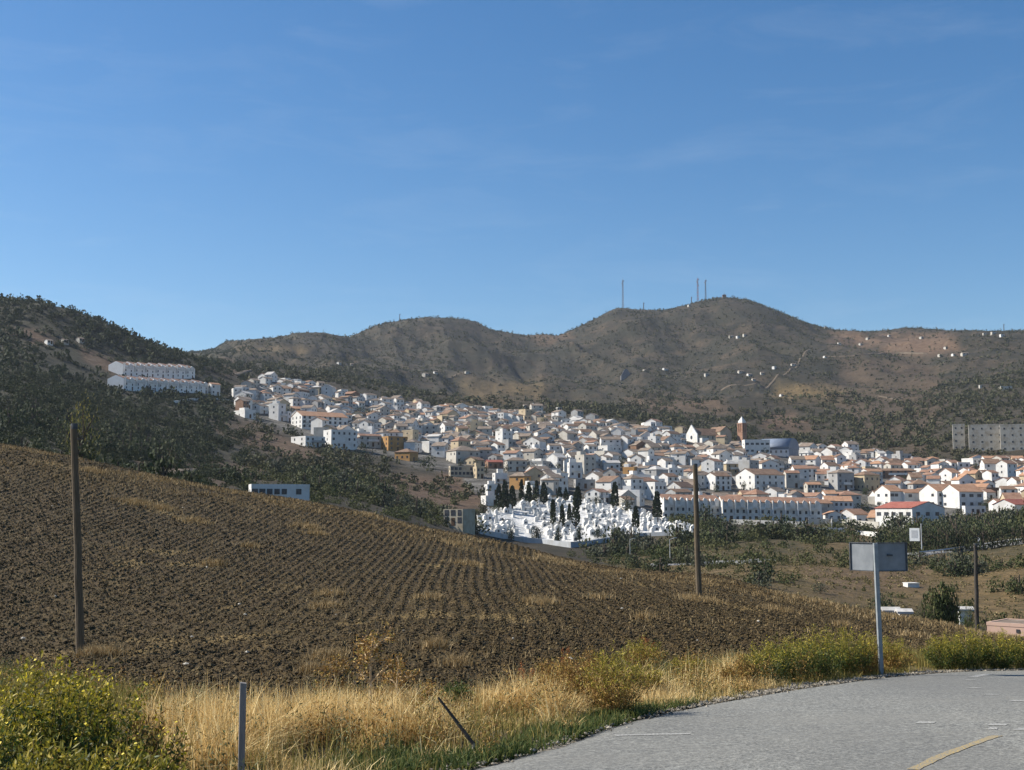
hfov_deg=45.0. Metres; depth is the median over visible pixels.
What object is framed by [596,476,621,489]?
house
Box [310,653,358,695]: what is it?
dry weed
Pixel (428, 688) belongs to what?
dry weed
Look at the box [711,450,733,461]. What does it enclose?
house
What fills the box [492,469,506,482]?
house
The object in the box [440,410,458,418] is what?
house
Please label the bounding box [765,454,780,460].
house
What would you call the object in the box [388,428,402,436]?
house
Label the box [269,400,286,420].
house
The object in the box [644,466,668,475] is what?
house
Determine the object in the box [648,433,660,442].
house
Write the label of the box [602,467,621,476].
house
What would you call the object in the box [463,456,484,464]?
house
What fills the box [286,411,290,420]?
house
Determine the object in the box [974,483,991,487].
house
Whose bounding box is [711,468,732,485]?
house
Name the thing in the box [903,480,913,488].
house
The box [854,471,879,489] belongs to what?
house
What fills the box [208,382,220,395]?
house
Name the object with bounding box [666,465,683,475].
house
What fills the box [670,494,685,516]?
terraced house
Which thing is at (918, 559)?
hillside tree
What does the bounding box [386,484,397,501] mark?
hillside tree
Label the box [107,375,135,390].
terraced house
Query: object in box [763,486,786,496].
house
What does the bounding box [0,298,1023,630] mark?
hillside
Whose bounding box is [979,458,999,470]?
house
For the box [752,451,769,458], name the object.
house
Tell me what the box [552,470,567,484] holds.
house
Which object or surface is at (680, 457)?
house
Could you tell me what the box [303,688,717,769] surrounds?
green grass
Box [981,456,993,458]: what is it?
house
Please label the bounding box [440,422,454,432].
house
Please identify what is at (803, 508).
terraced house
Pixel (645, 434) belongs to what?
house
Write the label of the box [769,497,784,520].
terraced house
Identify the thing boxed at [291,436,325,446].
house
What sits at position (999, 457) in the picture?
house
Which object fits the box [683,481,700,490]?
house
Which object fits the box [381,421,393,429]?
house
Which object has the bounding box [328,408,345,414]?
house
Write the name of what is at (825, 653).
roadside bush
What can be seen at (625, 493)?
house
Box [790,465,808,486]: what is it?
house
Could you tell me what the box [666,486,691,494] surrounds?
house
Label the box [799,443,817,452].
house
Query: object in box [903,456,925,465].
house
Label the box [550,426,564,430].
house
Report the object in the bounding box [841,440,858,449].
house
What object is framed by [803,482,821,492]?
house
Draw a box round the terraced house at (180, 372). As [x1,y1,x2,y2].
[168,363,185,378]
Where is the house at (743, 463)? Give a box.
[738,458,758,472]
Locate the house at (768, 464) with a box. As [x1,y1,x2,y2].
[759,459,779,470]
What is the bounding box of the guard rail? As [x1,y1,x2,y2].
[920,538,1020,553]
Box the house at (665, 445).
[658,443,669,448]
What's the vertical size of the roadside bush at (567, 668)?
0.764 m
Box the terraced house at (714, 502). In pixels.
[705,495,719,517]
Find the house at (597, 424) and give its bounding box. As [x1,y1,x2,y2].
[588,420,602,425]
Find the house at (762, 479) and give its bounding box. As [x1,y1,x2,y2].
[735,468,784,490]
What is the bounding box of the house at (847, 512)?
[840,508,867,519]
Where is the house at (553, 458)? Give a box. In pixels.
[546,453,565,469]
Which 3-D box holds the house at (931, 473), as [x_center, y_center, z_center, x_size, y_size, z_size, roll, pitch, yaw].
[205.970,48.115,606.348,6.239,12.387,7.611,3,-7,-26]
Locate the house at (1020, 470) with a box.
[1015,466,1023,476]
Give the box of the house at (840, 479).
[828,469,853,489]
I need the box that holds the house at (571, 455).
[564,452,576,458]
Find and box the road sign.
[849,542,907,674]
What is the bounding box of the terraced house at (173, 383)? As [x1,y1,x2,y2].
[160,377,178,392]
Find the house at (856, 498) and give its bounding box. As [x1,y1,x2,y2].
[837,490,860,508]
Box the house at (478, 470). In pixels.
[473,463,483,477]
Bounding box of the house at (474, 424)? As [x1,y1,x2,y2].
[470,419,484,430]
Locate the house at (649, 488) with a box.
[643,482,665,500]
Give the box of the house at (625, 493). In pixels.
[608,490,636,505]
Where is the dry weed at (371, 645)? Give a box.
[350,621,397,708]
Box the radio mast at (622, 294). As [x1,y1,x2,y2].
[622,280,623,307]
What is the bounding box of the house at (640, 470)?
[633,463,650,473]
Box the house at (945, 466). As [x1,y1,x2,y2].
[940,465,952,468]
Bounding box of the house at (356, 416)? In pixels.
[352,414,365,419]
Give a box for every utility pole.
[70,423,84,652]
[693,464,701,595]
[973,543,979,629]
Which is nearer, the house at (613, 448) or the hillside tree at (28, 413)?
the hillside tree at (28, 413)
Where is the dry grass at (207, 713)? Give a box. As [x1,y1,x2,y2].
[107,642,792,769]
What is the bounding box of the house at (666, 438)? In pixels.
[660,436,675,442]
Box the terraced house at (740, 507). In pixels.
[732,496,746,519]
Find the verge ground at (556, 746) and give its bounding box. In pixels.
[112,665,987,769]
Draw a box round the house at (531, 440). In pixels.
[522,436,546,448]
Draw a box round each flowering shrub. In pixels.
[0,650,92,768]
[0,656,100,752]
[0,686,28,769]
[0,727,99,769]
[1,654,137,769]
[37,665,167,766]
[39,747,130,769]
[77,733,174,769]
[113,704,193,769]
[152,754,187,769]
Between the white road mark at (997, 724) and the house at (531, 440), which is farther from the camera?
the house at (531, 440)
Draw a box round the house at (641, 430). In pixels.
[634,429,647,431]
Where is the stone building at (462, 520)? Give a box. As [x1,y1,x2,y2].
[443,509,474,534]
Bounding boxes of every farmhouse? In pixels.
[44,339,52,345]
[60,338,69,344]
[75,337,83,343]
[999,386,1011,390]
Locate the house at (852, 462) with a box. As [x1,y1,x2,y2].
[844,461,860,466]
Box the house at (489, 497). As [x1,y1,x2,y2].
[481,491,497,505]
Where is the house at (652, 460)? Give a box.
[647,456,660,464]
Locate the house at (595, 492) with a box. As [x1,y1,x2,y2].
[586,488,609,501]
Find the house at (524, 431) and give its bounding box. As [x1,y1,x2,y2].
[514,431,531,432]
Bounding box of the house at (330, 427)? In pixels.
[323,424,336,429]
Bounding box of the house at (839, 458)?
[834,454,845,464]
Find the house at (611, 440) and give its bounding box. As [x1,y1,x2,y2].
[599,436,620,445]
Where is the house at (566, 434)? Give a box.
[557,430,576,439]
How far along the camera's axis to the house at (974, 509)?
479.06 m
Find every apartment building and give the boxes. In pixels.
[291,411,347,429]
[323,429,356,449]
[381,436,407,450]
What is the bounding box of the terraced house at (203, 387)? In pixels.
[191,379,208,393]
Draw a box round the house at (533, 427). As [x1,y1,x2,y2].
[525,423,538,431]
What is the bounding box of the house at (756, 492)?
[742,489,769,496]
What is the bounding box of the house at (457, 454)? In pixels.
[445,446,479,462]
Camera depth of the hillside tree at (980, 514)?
402.82 m
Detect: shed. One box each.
[881,607,899,613]
[894,608,913,615]
[958,606,973,624]
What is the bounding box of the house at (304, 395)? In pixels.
[292,392,308,398]
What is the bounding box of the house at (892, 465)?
[884,463,901,467]
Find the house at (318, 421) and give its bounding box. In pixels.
[310,417,328,433]
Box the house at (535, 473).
[524,467,544,484]
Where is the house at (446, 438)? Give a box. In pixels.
[439,434,453,443]
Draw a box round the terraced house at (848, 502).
[842,496,852,508]
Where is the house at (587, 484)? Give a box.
[574,479,594,489]
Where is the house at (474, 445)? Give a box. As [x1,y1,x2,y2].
[471,441,485,448]
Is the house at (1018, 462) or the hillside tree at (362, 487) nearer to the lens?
the hillside tree at (362, 487)
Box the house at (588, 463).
[575,451,595,473]
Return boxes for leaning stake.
[438,697,474,748]
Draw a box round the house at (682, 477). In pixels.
[678,476,687,480]
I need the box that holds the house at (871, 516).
[866,510,875,521]
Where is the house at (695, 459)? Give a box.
[688,455,703,469]
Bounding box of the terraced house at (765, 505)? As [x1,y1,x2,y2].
[757,497,771,520]
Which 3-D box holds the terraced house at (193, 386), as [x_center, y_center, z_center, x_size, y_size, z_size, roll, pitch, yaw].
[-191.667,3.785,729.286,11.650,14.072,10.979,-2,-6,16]
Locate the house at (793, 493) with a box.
[784,490,803,496]
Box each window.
[267,489,272,493]
[274,489,279,493]
[444,510,448,515]
[457,517,461,522]
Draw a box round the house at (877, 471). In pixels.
[861,468,882,482]
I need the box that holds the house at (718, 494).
[710,492,728,497]
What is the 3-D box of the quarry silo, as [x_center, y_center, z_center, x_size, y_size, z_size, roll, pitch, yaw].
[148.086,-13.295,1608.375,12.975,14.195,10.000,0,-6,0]
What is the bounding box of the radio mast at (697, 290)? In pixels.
[696,277,698,301]
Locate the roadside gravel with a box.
[429,668,1023,769]
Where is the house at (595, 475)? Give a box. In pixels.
[585,471,602,487]
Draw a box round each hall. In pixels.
[761,438,798,456]
[875,501,944,526]
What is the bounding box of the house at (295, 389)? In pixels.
[291,387,309,395]
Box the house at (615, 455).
[603,451,621,463]
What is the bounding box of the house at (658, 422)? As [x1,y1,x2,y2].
[645,418,661,425]
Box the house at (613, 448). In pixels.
[598,445,621,455]
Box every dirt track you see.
[169,468,251,475]
[234,368,258,375]
[721,349,811,390]
[828,352,926,356]
[850,394,916,402]
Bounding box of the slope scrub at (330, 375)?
[242,359,1023,444]
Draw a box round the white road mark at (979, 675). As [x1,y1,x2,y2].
[968,674,991,676]
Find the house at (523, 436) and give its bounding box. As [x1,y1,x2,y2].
[518,433,532,443]
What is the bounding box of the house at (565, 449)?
[560,444,575,453]
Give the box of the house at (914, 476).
[906,472,922,480]
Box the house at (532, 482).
[524,481,546,494]
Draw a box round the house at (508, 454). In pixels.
[502,450,523,462]
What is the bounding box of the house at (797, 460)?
[788,456,804,464]
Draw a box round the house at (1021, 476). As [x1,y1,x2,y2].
[1018,472,1023,481]
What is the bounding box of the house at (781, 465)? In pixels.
[764,458,784,470]
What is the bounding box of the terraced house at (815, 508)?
[806,498,821,518]
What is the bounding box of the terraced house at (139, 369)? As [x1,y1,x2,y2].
[126,361,145,376]
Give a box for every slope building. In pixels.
[952,424,964,449]
[968,424,1000,451]
[1000,424,1023,451]
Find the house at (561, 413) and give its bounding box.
[551,410,565,418]
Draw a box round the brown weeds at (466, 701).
[0,635,1023,769]
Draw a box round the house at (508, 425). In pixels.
[500,423,517,427]
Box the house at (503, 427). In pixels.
[495,425,509,430]
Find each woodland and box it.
[0,293,248,429]
[0,364,255,490]
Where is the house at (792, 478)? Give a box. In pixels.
[783,470,799,488]
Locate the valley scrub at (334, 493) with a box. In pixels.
[239,460,1023,623]
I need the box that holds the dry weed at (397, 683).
[356,653,422,702]
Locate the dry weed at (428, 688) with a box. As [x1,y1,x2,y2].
[402,676,454,720]
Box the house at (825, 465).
[820,462,838,468]
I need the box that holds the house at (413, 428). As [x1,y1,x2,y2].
[408,427,421,432]
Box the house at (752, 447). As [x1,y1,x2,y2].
[742,440,769,454]
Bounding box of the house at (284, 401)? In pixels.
[275,399,290,410]
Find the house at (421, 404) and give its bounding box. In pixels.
[416,401,429,408]
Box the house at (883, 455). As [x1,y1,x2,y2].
[875,454,891,458]
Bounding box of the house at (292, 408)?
[290,406,300,411]
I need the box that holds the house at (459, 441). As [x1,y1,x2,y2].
[451,436,470,448]
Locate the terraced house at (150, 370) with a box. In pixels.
[137,362,155,377]
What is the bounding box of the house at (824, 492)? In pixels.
[821,489,836,495]
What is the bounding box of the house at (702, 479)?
[689,471,706,487]
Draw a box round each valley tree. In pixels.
[812,583,828,592]
[916,600,934,619]
[920,581,961,624]
[957,608,974,627]
[964,601,974,625]
[979,604,993,631]
[1012,609,1023,618]
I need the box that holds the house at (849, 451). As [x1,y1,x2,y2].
[842,450,860,455]
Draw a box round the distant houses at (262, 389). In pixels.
[231,373,1023,520]
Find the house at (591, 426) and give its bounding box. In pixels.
[578,421,596,430]
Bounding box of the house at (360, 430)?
[357,428,369,433]
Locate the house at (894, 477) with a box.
[888,475,905,480]
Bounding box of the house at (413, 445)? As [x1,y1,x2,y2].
[404,439,421,452]
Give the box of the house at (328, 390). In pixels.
[321,384,335,397]
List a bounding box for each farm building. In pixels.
[249,484,309,499]
[986,618,1023,636]
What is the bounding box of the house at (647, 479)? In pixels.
[641,477,658,481]
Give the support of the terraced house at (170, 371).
on the hillside
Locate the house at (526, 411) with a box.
[519,409,533,414]
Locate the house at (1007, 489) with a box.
[998,486,1016,497]
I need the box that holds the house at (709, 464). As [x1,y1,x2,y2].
[700,456,723,472]
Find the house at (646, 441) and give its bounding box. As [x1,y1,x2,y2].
[637,439,653,442]
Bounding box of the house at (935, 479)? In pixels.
[926,475,940,483]
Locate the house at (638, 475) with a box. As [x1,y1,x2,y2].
[626,471,650,477]
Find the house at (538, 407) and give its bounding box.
[530,403,542,410]
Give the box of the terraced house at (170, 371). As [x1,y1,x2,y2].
[158,363,175,378]
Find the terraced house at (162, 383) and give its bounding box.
[149,377,168,391]
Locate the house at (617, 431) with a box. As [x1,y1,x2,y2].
[611,427,625,434]
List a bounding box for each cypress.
[494,483,501,506]
[500,481,509,509]
[509,485,516,508]
[518,479,524,500]
[524,482,531,502]
[533,480,539,496]
[540,482,548,503]
[550,499,556,525]
[556,487,561,498]
[558,503,564,526]
[563,488,568,500]
[566,503,571,519]
[571,492,579,528]
[572,486,581,504]
[610,481,618,508]
[630,505,639,527]
[652,491,662,521]
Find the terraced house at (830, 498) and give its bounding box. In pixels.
[822,496,833,510]
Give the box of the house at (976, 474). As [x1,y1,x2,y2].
[962,469,981,479]
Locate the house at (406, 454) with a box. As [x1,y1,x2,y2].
[395,448,418,460]
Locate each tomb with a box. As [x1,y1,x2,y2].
[482,521,488,528]
[486,513,491,519]
[513,529,518,535]
[522,518,527,523]
[541,514,546,519]
[541,521,546,526]
[545,529,551,534]
[562,527,567,534]
[563,521,570,527]
[588,528,594,534]
[610,518,616,524]
[652,524,658,530]
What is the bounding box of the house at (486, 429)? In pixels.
[477,426,492,435]
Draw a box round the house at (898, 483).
[884,479,902,488]
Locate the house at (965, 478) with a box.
[951,473,975,483]
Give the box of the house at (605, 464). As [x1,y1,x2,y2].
[601,460,620,469]
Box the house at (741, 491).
[737,490,761,493]
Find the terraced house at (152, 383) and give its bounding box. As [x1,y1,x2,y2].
[138,376,157,391]
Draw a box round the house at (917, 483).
[907,479,929,488]
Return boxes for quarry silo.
[620,369,629,379]
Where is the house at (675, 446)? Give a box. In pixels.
[668,443,683,450]
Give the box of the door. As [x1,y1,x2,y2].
[451,518,454,525]
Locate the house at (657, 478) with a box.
[651,476,664,481]
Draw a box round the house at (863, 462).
[855,459,869,466]
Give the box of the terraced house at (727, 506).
[719,496,734,520]
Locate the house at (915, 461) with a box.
[901,459,922,467]
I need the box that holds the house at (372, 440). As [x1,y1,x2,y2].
[357,433,380,447]
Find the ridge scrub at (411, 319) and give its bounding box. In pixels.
[245,296,1023,401]
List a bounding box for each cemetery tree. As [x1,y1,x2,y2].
[505,525,514,539]
[531,525,542,538]
[553,527,561,540]
[576,524,582,539]
[592,526,602,537]
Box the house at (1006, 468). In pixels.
[995,460,1016,477]
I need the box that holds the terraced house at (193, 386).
[180,379,198,392]
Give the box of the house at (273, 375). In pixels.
[264,372,277,381]
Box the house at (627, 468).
[623,464,636,473]
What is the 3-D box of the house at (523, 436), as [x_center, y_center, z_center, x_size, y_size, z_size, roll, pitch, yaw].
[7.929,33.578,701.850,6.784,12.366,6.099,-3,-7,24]
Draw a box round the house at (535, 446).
[530,444,546,453]
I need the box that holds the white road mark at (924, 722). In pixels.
[916,721,934,722]
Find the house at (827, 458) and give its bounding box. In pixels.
[820,456,834,463]
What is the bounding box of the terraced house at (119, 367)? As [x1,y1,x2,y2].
[108,361,133,375]
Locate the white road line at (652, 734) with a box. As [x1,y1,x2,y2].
[615,733,689,735]
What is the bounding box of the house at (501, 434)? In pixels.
[495,428,511,442]
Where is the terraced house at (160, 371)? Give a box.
[147,362,165,377]
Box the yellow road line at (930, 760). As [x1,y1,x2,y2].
[907,735,999,769]
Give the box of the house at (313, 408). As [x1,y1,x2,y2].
[300,405,317,411]
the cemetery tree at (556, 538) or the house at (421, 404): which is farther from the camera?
the house at (421, 404)
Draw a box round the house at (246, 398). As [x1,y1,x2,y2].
[234,396,252,409]
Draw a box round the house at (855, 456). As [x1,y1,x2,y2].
[849,452,864,459]
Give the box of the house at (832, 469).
[827,467,837,478]
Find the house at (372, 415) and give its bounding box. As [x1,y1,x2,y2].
[364,412,379,419]
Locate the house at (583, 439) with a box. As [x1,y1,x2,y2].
[577,437,598,444]
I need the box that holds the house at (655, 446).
[643,443,661,449]
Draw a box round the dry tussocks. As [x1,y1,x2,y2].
[603,536,1023,630]
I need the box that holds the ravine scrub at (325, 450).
[240,417,1023,498]
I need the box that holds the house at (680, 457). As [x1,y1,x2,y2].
[670,450,689,465]
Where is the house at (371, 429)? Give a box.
[364,426,377,433]
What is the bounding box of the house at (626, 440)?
[619,435,632,450]
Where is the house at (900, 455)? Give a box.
[892,451,911,459]
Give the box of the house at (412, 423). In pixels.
[404,419,418,428]
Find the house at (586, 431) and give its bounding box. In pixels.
[578,429,591,435]
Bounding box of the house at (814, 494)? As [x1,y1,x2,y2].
[802,490,823,498]
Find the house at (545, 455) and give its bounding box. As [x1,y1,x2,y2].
[543,451,563,458]
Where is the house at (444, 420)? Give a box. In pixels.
[440,419,454,423]
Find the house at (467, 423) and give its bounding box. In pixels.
[463,421,469,429]
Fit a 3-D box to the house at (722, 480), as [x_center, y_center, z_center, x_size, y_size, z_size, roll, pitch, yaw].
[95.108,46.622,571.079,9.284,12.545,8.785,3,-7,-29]
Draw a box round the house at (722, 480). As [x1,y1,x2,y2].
[705,472,731,489]
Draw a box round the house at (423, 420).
[417,418,429,422]
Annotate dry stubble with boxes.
[0,444,1022,706]
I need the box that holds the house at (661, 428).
[653,426,670,429]
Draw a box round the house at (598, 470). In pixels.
[588,468,603,473]
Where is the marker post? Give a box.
[238,682,246,769]
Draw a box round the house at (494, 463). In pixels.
[484,460,502,467]
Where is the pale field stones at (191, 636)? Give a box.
[21,480,961,683]
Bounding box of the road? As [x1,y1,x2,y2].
[475,670,1023,769]
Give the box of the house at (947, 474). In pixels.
[939,468,959,480]
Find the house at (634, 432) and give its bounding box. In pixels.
[625,430,642,435]
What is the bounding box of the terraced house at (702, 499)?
[698,495,708,518]
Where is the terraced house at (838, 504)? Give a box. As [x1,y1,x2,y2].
[833,496,843,511]
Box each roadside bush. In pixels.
[435,677,478,711]
[526,656,576,687]
[530,650,611,707]
[572,640,651,712]
[575,645,613,680]
[617,635,667,669]
[620,664,671,694]
[664,654,710,683]
[716,651,759,682]
[735,638,790,682]
[766,631,820,680]
[787,622,845,678]
[818,624,874,676]
[852,629,884,674]
[873,636,918,671]
[919,629,969,669]
[943,624,994,669]
[975,627,1023,668]
[1005,631,1023,668]
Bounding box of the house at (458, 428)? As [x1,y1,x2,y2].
[455,425,468,433]
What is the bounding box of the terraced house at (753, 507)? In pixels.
[744,496,758,519]
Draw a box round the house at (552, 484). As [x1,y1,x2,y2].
[541,475,558,494]
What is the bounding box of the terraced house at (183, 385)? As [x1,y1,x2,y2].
[171,378,189,392]
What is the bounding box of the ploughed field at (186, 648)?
[0,444,1022,706]
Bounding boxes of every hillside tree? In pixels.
[0,407,29,431]
[3,436,42,448]
[17,403,48,429]
[29,437,49,449]
[34,408,53,420]
[34,415,53,427]
[44,414,68,429]
[53,426,77,444]
[55,406,80,423]
[67,438,105,462]
[86,436,109,452]
[99,426,114,438]
[99,437,119,453]
[99,457,140,467]
[100,418,123,430]
[100,422,119,436]
[105,425,130,444]
[112,440,144,460]
[130,438,155,461]
[131,463,156,473]
[137,424,156,436]
[138,450,183,479]
[144,435,163,450]
[147,441,175,458]
[157,437,184,461]
[164,450,190,467]
[172,470,212,485]
[179,468,204,481]
[210,466,232,480]
[211,466,237,481]
[220,462,248,482]
[240,469,258,482]
[266,457,290,476]
[291,469,316,490]
[310,477,332,489]
[313,463,340,477]
[317,474,340,487]
[332,469,355,489]
[335,469,359,481]
[336,481,356,496]
[346,481,370,499]
[370,481,395,500]
[373,490,395,506]
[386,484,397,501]
[387,493,410,506]
[400,493,416,505]
[405,496,433,517]
[438,504,455,518]
[475,519,490,533]
[583,545,616,556]
[589,543,605,551]
[589,546,615,556]
[601,524,630,552]
[613,542,638,556]
[616,527,646,546]
[623,553,645,567]
[638,533,660,553]
[645,556,671,571]
[661,556,681,563]
[665,523,691,546]
[669,513,691,521]
[671,546,694,562]
[681,550,708,566]
[683,531,701,544]
[693,503,713,524]
[700,527,728,539]
[702,516,728,530]
[709,527,730,544]
[712,524,738,543]
[715,518,742,530]
[740,520,772,538]
[746,559,776,581]
[748,569,772,588]
[765,513,794,527]
[765,522,787,538]
[766,521,788,534]
[780,522,796,539]
[785,523,814,541]
[792,518,825,540]
[802,525,830,541]
[827,532,843,540]
[837,518,862,534]
[857,522,877,531]
[862,528,892,542]
[869,594,897,609]
[882,511,903,530]
[887,513,912,533]
[903,514,932,530]
[907,551,928,564]
[922,557,945,565]
[928,550,951,562]
[935,511,961,526]
[935,559,954,571]
[939,558,970,576]
[941,518,974,539]
[947,546,973,562]
[949,550,973,574]
[956,514,973,526]
[967,559,988,574]
[968,520,994,529]
[969,512,991,521]
[979,518,1014,539]
[982,506,1013,522]
[987,559,1013,568]
[995,520,1020,535]
[1003,508,1016,523]
[1003,574,1023,591]
[1004,509,1023,521]
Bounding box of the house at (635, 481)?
[621,475,643,489]
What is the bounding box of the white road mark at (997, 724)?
[988,723,1006,724]
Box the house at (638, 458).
[630,454,645,463]
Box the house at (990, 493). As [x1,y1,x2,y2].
[981,489,996,499]
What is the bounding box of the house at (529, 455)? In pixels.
[522,448,543,463]
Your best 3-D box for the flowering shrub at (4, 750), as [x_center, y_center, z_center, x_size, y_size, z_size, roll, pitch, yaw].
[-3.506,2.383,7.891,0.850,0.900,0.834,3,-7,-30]
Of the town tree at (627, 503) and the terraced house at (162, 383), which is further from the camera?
the terraced house at (162, 383)
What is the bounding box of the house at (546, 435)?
[535,433,554,440]
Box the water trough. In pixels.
[902,582,918,587]
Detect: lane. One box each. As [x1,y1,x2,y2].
[650,559,775,566]
[907,541,1021,555]
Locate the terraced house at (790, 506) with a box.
[781,497,796,521]
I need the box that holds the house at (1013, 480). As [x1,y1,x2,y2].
[1007,477,1020,485]
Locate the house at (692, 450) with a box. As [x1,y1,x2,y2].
[683,449,696,452]
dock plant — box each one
[518,660,534,687]
[561,647,578,668]
[641,637,655,646]
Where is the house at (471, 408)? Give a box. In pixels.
[463,407,478,411]
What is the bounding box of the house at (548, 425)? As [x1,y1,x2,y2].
[537,422,551,427]
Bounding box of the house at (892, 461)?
[884,460,900,462]
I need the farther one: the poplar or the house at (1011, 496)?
the house at (1011, 496)
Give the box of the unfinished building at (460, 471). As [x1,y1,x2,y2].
[449,466,473,476]
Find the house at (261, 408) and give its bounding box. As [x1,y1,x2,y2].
[252,403,268,413]
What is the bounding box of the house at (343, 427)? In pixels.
[336,425,354,429]
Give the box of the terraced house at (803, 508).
[794,497,808,521]
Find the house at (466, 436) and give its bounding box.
[454,435,473,438]
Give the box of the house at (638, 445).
[628,441,644,449]
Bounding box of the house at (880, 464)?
[870,460,884,468]
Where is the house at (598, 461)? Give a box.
[586,453,600,468]
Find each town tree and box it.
[353,444,377,462]
[354,405,364,412]
[414,455,435,467]
[477,498,488,514]
[524,482,540,502]
[591,496,602,504]
[617,455,627,466]
[620,495,634,510]
[747,423,755,434]
[807,433,821,443]
[854,500,871,511]
[954,507,962,516]
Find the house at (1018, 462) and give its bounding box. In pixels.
[1010,459,1023,464]
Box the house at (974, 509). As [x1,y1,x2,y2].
[962,506,985,514]
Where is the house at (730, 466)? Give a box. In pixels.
[723,459,737,474]
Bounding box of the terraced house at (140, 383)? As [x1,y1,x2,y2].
[127,375,146,390]
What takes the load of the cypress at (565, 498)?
on the hillside
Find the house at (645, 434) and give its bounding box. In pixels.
[639,431,649,439]
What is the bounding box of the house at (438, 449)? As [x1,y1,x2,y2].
[431,443,449,457]
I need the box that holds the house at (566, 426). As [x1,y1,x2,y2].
[563,424,578,429]
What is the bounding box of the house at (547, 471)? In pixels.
[542,469,555,473]
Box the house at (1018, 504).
[992,499,1023,512]
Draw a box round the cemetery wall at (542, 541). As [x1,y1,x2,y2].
[476,530,692,547]
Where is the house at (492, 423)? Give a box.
[485,422,498,425]
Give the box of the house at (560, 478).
[540,473,563,484]
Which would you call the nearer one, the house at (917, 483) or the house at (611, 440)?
the house at (917, 483)
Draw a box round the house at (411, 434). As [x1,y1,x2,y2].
[402,430,419,440]
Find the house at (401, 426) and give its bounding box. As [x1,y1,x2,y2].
[393,423,407,431]
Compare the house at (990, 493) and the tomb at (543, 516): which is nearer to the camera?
the tomb at (543, 516)
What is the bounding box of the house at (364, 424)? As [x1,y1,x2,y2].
[359,420,373,428]
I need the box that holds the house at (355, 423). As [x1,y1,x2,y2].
[350,420,359,426]
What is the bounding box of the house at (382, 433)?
[375,430,388,436]
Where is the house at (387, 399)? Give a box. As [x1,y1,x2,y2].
[380,397,393,405]
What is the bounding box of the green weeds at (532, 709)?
[0,634,1023,769]
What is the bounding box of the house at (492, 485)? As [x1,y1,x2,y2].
[484,481,498,494]
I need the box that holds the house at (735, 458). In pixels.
[731,456,740,462]
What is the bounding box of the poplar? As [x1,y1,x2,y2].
[60,390,105,461]
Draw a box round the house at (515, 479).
[509,472,530,489]
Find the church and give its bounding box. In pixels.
[686,417,746,443]
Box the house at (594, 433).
[588,430,609,438]
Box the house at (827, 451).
[820,447,839,455]
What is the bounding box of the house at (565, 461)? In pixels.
[562,455,571,471]
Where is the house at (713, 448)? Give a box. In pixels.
[706,444,726,455]
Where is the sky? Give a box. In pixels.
[0,0,1023,351]
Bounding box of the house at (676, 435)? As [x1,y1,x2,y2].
[662,431,680,443]
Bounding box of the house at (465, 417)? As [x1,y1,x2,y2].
[459,415,477,420]
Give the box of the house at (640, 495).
[623,486,646,505]
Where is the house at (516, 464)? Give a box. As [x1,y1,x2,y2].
[504,457,527,470]
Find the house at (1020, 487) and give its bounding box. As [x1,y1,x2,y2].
[1015,480,1023,493]
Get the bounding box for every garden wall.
[174,398,223,402]
[733,519,806,526]
[808,518,878,527]
[857,531,876,536]
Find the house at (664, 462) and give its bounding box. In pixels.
[657,458,672,467]
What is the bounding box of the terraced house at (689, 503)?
[682,495,693,519]
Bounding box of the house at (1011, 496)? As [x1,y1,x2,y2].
[999,492,1022,499]
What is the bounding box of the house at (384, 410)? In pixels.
[375,406,390,414]
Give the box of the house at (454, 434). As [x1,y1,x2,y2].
[448,432,461,436]
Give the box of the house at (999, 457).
[990,455,1009,459]
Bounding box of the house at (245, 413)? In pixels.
[234,408,255,418]
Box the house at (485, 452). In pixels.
[476,447,491,460]
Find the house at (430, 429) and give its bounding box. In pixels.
[424,425,439,433]
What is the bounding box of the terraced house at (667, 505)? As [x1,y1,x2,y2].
[660,494,674,518]
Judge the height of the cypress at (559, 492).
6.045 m
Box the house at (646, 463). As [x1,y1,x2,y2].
[643,462,652,466]
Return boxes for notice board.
[909,524,921,548]
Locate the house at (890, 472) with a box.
[881,468,916,477]
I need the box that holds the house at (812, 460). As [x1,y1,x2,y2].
[804,455,821,466]
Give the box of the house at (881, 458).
[874,456,888,459]
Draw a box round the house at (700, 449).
[695,445,710,453]
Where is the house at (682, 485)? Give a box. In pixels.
[666,481,692,492]
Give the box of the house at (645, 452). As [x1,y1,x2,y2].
[637,448,654,461]
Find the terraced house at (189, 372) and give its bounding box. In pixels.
[177,364,194,378]
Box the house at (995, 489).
[980,487,998,495]
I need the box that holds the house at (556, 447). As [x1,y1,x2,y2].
[546,443,560,451]
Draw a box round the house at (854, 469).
[847,464,860,473]
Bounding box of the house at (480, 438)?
[476,435,487,440]
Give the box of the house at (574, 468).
[567,459,581,478]
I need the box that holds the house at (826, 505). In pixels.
[819,499,832,516]
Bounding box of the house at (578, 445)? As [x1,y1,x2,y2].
[570,441,581,450]
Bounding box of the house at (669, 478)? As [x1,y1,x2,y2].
[659,473,678,485]
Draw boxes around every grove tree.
[890,532,907,549]
[898,524,913,546]
[901,527,919,552]
[915,527,929,551]
[917,518,932,547]
[922,524,937,549]
[930,522,948,550]
[932,515,954,545]
[938,520,957,550]
[949,519,963,550]
[953,515,970,545]
[955,519,972,549]
[962,519,981,549]
[969,517,985,543]
[972,520,992,549]
[984,522,999,547]
[992,526,1009,546]
[999,519,1021,545]
[1013,515,1023,543]
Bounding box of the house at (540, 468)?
[525,464,550,470]
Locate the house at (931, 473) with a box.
[921,471,938,481]
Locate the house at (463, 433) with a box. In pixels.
[461,431,473,436]

